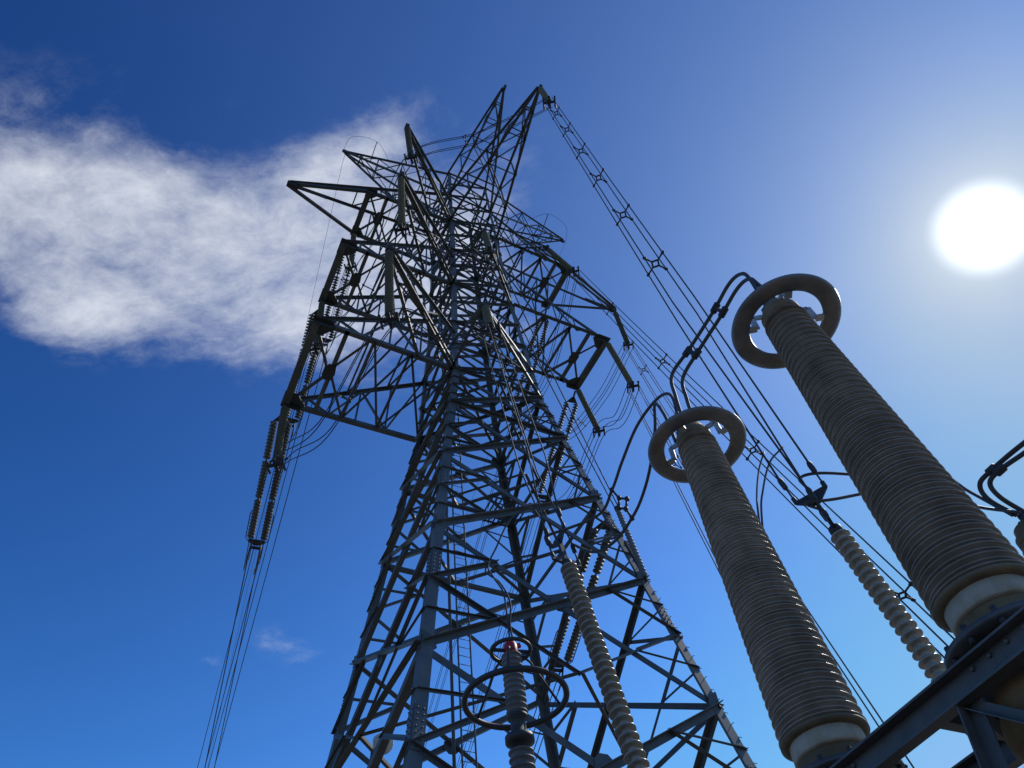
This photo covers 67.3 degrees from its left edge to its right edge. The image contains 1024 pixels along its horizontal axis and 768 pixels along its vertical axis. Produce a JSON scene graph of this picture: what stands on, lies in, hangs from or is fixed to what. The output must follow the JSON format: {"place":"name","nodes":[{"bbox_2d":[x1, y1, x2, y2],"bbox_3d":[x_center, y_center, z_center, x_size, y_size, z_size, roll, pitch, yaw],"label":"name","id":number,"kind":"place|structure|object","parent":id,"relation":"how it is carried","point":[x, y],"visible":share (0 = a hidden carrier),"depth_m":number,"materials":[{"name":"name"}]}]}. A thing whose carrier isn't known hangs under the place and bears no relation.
{"place":"outdoors","nodes":[
{"label":"outdoors","id":0,"kind":"place"},
{"bbox_2d":[0,0,1023,767],"label":"sky","id":1,"kind":"structure","parent":0,"point":[159,262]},
{"bbox_2d":[1013,513,1023,555],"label":"ribbed bushing","id":2,"kind":"object","parent":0,"point":[1018,532],"visible":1,"depth_m":10.64,"materials":[{"name":"grey ceramic"}]},
{"bbox_2d":[977,440,1023,516],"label":"twin connector","id":3,"kind":"object","parent":2,"relation":"attached to","point":[995,470],"visible":0.99,"depth_m":11.18,"materials":[{"name":"metal"}]},
{"label":"gravel yard","id":4,"kind":"structure","parent":0,"visible":0},
{"bbox_2d":[370,732,393,758],"bbox_3d":[-3.522,15.806,18.691,0.672,15.462,0.729,25,-61,-22],"label":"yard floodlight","id":5,"kind":"object","parent":4,"relation":"on","point":[389,746],"visible":0.45,"depth_m":24.48,"materials":[{"name":"metal"}]},
{"bbox_2d":[461,637,569,767],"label":"surge arrester","id":6,"kind":"object","parent":4,"relation":"on","point":[519,740],"visible":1,"depth_m":10.96,"materials":[{"name":"ceramic"}]},
{"bbox_2d":[485,561,512,636],"bbox_3d":[-0.213,3.559,12.626,0.435,1.846,0.074,-32,-57,16],"label":"down lead","id":7,"kind":"object","parent":6,"relation":"attached to","point":[504,589],"visible":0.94,"depth_m":12.52,"materials":[{"name":"black metal"}]},
{"bbox_2d":[487,507,539,636],"bbox_3d":[0.168,3.233,13.299,1.159,3.240,0.304,11,-56,-14],"label":"down lead","id":8,"kind":"object","parent":6,"relation":"attached to","point":[510,519],"visible":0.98,"depth_m":13.44,"materials":[{"name":"black metal"}]},
{"bbox_2d":[280,84,756,767],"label":"lattice tower","id":9,"kind":"structure","parent":4,"relation":"on","point":[432,578],"depth_m":30.14,"materials":[{"name":"metal"}]},
{"bbox_2d":[245,415,291,565],"bbox_3d":[-10.707,4.542,33.710,1.044,0.501,8.101,12,-68,-15],"label":"tension string","id":10,"kind":"object","parent":9,"relation":"attached to","point":[269,446],"visible":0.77,"depth_m":33.70,"materials":[{"name":"grey ceramic"}]},
{"bbox_2d":[205,565,256,767],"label":"line bundle","id":11,"kind":"object","parent":10,"relation":"hanging from","point":[226,664],"visible":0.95,"depth_m":37.18,"materials":[{"name":"grey metal"}]},
{"bbox_2d":[264,403,288,473],"bbox_3d":[-9.072,1.917,30.178,0.650,4.785,0.600,-12,-61,-5],"label":"rod insulator","id":12,"kind":"object","parent":9,"relation":"attached to","point":[280,434],"visible":0.9,"depth_m":29.62,"materials":[{"name":"grey ceramic"}]},
{"bbox_2d":[208,156,344,763],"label":"earth wire","id":13,"kind":"object","parent":9,"relation":"attached to","point":[270,485],"visible":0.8,"depth_m":62.20,"materials":[{"name":"grey metal"}]},
{"bbox_2d":[287,309,317,439],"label":"tension string","id":14,"kind":"object","parent":9,"relation":"attached to","point":[309,370],"visible":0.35,"depth_m":40.28,"materials":[{"name":"grey ceramic"}]},
{"bbox_2d":[197,438,290,767],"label":"line bundle","id":15,"kind":"object","parent":14,"relation":"attached to","point":[242,622],"visible":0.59,"depth_m":46.86,"materials":[{"name":"grey metal"}]},
{"bbox_2d":[309,300,324,355],"bbox_3d":[-9.250,-2.897,36.923,0.650,4.785,0.600,-10,-54,-2],"label":"rod insulator","id":16,"kind":"object","parent":9,"relation":"attached to","point":[321,308],"visible":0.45,"depth_m":37.27,"materials":[{"name":"grey ceramic"}]},
{"bbox_2d":[317,252,355,355],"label":"tension string","id":17,"kind":"object","parent":9,"relation":"attached to","point":[337,312],"visible":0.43,"depth_m":46.83,"materials":[{"name":"grey ceramic"}]},
{"bbox_2d":[208,357,323,767],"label":"line bundle","id":18,"kind":"object","parent":17,"relation":"attached to","point":[268,565],"visible":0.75,"depth_m":54.55,"materials":[{"name":"grey metal"}]},
{"bbox_2d":[319,98,551,360],"bbox_3d":[-6.459,-8.144,41.509,4.168,5.197,21.499,32,-63,-26],"label":"jumper loop","id":19,"kind":"object","parent":17,"relation":"hanging from","point":[463,137],"visible":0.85,"depth_m":37.97,"materials":[{"name":"grey metal"}]},
{"bbox_2d":[344,232,357,273],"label":"rod insulator","id":20,"kind":"object","parent":9,"relation":"attached to","point":[353,237],"visible":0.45,"depth_m":42.17,"materials":[{"name":"grey ceramic"}]},
{"bbox_2d":[378,249,400,329],"bbox_3d":[-4.266,-3.535,26.717,0.650,4.785,0.600,-10,-50,-1],"label":"rod insulator","id":21,"kind":"object","parent":9,"relation":"hanging from","point":[389,288],"visible":0.98,"depth_m":26.01,"materials":[{"name":"grey ceramic"}]},
{"bbox_2d":[393,176,410,237],"bbox_3d":[-4.846,-7.994,33.729,0.650,4.785,0.600,-9,-46,0],"label":"rod insulator","id":22,"kind":"object","parent":9,"relation":"hanging from","point":[401,203],"visible":1,"depth_m":33.05,"materials":[{"name":"grey ceramic"}]},
{"bbox_2d":[404,127,418,164],"bbox_3d":[-5.406,-12.682,40.333,0.650,4.785,0.600,-11,-52,-3],"label":"rod insulator","id":23,"kind":"object","parent":9,"relation":"attached to","point":[411,156],"visible":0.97,"depth_m":39.30,"materials":[{"name":"grey ceramic"}]},
{"bbox_2d":[482,231,498,259],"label":"rod insulator","id":24,"kind":"object","parent":9,"relation":"hanging from","point":[487,241],"visible":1,"depth_m":33.42,"materials":[{"name":"grey ceramic"}]},
{"bbox_2d":[288,222,490,443],"bbox_3d":[-7.843,-1.746,35.863,4.090,5.286,16.830,35,-65,-27],"label":"jumper loop","id":25,"kind":"object","parent":24,"relation":"hanging from","point":[325,344],"visible":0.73,"depth_m":32.15,"materials":[{"name":"grey metal"}]},
{"bbox_2d":[485,248,617,507],"bbox_3d":[1.239,-0.746,29.700,0.550,11.820,5.659,-37,-58,19],"label":"dropper bundle","id":26,"kind":"object","parent":24,"relation":"hanging from","point":[535,346],"visible":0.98,"depth_m":29.16,"materials":[{"name":"grey metal"}]},
{"bbox_2d":[480,305,501,340],"bbox_3d":[-0.877,-2.412,28.076,0.650,4.785,0.600,-10,-74,-2],"label":"rod insulator","id":27,"kind":"object","parent":9,"relation":"hanging from","point":[487,314],"visible":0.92,"depth_m":26.14,"materials":[{"name":"grey ceramic"}]},
{"bbox_2d":[243,307,496,574],"bbox_3d":[-7.409,3.008,28.997,3.610,5.130,17.852,31,-63,-25],"label":"jumper loop","id":28,"kind":"object","parent":27,"relation":"hanging from","point":[337,394],"visible":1,"depth_m":25.14,"materials":[{"name":"grey metal"}]},
{"bbox_2d":[482,322,571,542],"bbox_3d":[0.073,0.570,19.999,0.653,12.414,3.626,5,-55,-10],"label":"dropper bundle","id":29,"kind":"object","parent":27,"relation":"hanging from","point":[510,389],"visible":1,"depth_m":18.29,"materials":[{"name":"grey metal"}]},
{"bbox_2d":[438,242,564,591],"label":"earth wire","id":30,"kind":"object","parent":9,"relation":"attached to","point":[517,373],"visible":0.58,"depth_m":59.56,"materials":[{"name":"grey metal"}]},
{"bbox_2d":[512,309,549,417],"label":"tension string","id":31,"kind":"object","parent":9,"relation":"attached to","point":[535,364],"visible":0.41,"depth_m":50.70,"materials":[{"name":"grey ceramic"}]},
{"bbox_2d":[424,425,516,746],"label":"line bundle","id":32,"kind":"object","parent":31,"relation":"attached to","point":[461,602],"visible":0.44,"depth_m":58.05,"materials":[{"name":"grey metal"}]},
{"bbox_2d":[512,272,578,419],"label":"jumper loop","id":33,"kind":"object","parent":31,"relation":"hanging from","point":[557,333],"visible":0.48,"depth_m":44.28,"materials":[{"name":"grey metal"}]},
{"bbox_2d":[538,87,556,109],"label":"rod insulator","id":34,"kind":"object","parent":9,"relation":"attached to","point":[543,94],"visible":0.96,"depth_m":37.62,"materials":[{"name":"grey ceramic"}]},
{"bbox_2d":[545,97,807,486],"bbox_3d":[3.152,-6.021,24.460,0.679,30.322,3.348,-5,-54,-2],"label":"dropper bundle","id":35,"kind":"object","parent":34,"relation":"hanging from","point":[789,462],"visible":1,"depth_m":17.18,"materials":[{"name":"grey metal"}]},
{"bbox_2d":[536,391,578,511],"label":"tension string","id":36,"kind":"object","parent":9,"relation":"hanging from","point":[552,449],"visible":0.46,"depth_m":44.42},
{"bbox_2d":[456,517,539,767],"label":"line bundle","id":37,"kind":"object","parent":36,"relation":"hanging from","point":[500,631],"visible":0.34,"depth_m":49.20,"materials":[{"name":"grey metal"}]},
{"bbox_2d":[548,386,638,514],"bbox_3d":[3.623,4.148,41.723,0.951,3.935,12.124,14,-57,-16],"label":"jumper loop","id":38,"kind":"object","parent":36,"relation":"hanging from","point":[602,437],"visible":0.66,"depth_m":39.27,"materials":[{"name":"grey metal"}]},
{"bbox_2d":[547,248,579,277],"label":"rod insulator","id":39,"kind":"object","parent":9,"relation":"attached to","point":[560,260],"visible":0.99,"depth_m":44.43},
{"bbox_2d":[570,267,953,657],"bbox_3d":[6.692,0.864,24.062,1.144,39.989,11.861,7,-55,-11],"label":"dropper bundle","id":40,"kind":"object","parent":39,"relation":"hanging from","point":[906,594],"visible":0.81,"depth_m":20.53,"materials":[{"name":"metal"}]},
{"bbox_2d":[548,511,612,690],"bbox_3d":[2.508,8.235,28.881,1.044,0.501,8.101,9,-69,-13],"label":"tension string","id":41,"kind":"object","parent":9,"relation":"attached to","point":[573,644],"visible":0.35,"depth_m":28.56,"materials":[{"name":"grey ceramic"}]},
{"bbox_2d":[529,683,558,763],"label":"line bundle","id":42,"kind":"object","parent":41,"relation":"attached to","point":[538,718],"visible":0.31,"depth_m":31.03,"materials":[{"name":"grey metal"}]},
{"bbox_2d":[576,387,604,437],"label":"rod insulator","id":43,"kind":"object","parent":9,"relation":"attached to","point":[590,414],"visible":0.99,"depth_m":40.83,"materials":[{"name":"grey ceramic"}]},
{"bbox_2d":[605,340,639,392],"bbox_3d":[5.557,-1.086,39.886,0.650,4.785,0.600,-12,-56,-5],"label":"rod insulator","id":44,"kind":"object","parent":9,"relation":"attached to","point":[621,367],"visible":1,"depth_m":39.32,"materials":[{"name":"grey ceramic"}]},
{"bbox_2d":[627,382,719,573],"bbox_3d":[6.408,5.635,22.376,0.942,31.738,10.172,-11,-54,2],"label":"dropper bundle","id":45,"kind":"object","parent":44,"relation":"hanging from","point":[679,466],"visible":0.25,"depth_m":29.17,"materials":[{"name":"metal"}]},
{"bbox_2d":[613,312,633,349],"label":"rod insulator","id":46,"kind":"object","parent":9,"relation":"hanging from","point":[623,334],"visible":0.88,"depth_m":47.39,"materials":[{"name":"grey ceramic"}]},
{"bbox_2d":[520,345,632,440],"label":"jumper loop","id":47,"kind":"object","parent":46,"relation":"hanging from","point":[595,396],"visible":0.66,"depth_m":46.00,"materials":[{"name":"grey metal"}]},
{"bbox_2d":[624,342,914,767],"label":"dropper bundle","id":48,"kind":"object","parent":46,"relation":"hanging from","point":[870,703],"visible":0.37,"depth_m":17.53,"materials":[{"name":"metal"}]},
{"bbox_2d":[614,506,646,577],"bbox_3d":[3.796,5.141,25.004,0.292,3.246,0.713,14,-57,-16],"label":"post insulator","id":49,"kind":"object","parent":9,"relation":"attached to","point":[629,543],"visible":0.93,"depth_m":24.74,"materials":[{"name":"grey ceramic"}]},
{"bbox_2d":[544,507,649,767],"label":"post insulator","id":50,"kind":"object","parent":4,"relation":"on","point":[625,728],"visible":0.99,"depth_m":11.49,"materials":[{"name":"ceramic"}]},
{"bbox_2d":[546,392,677,552],"bbox_3d":[1.740,1.779,12.576,0.622,1.634,3.903,18,-58,-18],"label":"twin connector","id":51,"kind":"object","parent":50,"relation":"attached to","point":[654,403],"visible":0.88,"depth_m":12.70,"materials":[{"name":"metal"}]},
{"bbox_2d":[609,488,634,520],"bbox_3d":[1.835,2.000,12.862,0.284,0.923,0.125,-28,-56,13],"label":"line spacer","id":52,"kind":"object","parent":51,"relation":"attached to","point":[625,507],"visible":1,"depth_m":12.84,"materials":[{"name":"grey metal"}]},
{"bbox_2d":[777,461,966,734],"bbox_3d":[5.187,4.074,7.735,1.326,10.179,0.977,-9,-54,0],"label":"anchor string","id":53,"kind":"object","parent":4,"relation":"on","point":[901,622],"visible":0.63,"depth_m":9.90,"materials":[{"name":"ceramic"}]},
{"bbox_2d":[798,471,1020,516],"bbox_3d":[5.721,1.698,11.415,2.850,1.323,0.505,-3,-54,-4],"label":"twin connector","id":54,"kind":"object","parent":53,"relation":"attached to","point":[996,508],"visible":0.56,"depth_m":11.36,"materials":[{"name":"metal"}]},
{"bbox_2d":[829,606,1023,767],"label":"support frame","id":55,"kind":"object","parent":4,"relation":"on","point":[949,698],"visible":1,"depth_m":5.45,"materials":[{"name":"metal"}]},
{"bbox_2d":[648,406,905,767],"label":"ribbed bushing","id":56,"kind":"object","parent":55,"relation":"on","point":[817,718],"visible":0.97,"depth_m":8.07,"materials":[{"name":"grey ceramic"}]},
{"bbox_2d":[756,446,783,527],"bbox_3d":[3.910,2.645,11.809,4.544,7.823,1.008,36,-65,-27],"label":"tap cable","id":57,"kind":"object","parent":56,"relation":"attached to","point":[763,486],"visible":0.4,"depth_m":14.24,"materials":[{"name":"metal"}]},
{"bbox_2d":[731,273,1023,762],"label":"ribbed bushing","id":58,"kind":"object","parent":55,"relation":"on","point":[960,558],"visible":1,"depth_m":6.82,"materials":[{"name":"ceramic"}]},
{"bbox_2d":[669,272,775,411],"bbox_3d":[2.920,-0.626,10.931,0.351,1.591,2.244,15,-57,-16],"label":"twin connector","id":59,"kind":"object","parent":58,"relation":"attached to","point":[722,313],"visible":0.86,"depth_m":11.33,"materials":[{"name":"metal"}]}
]}

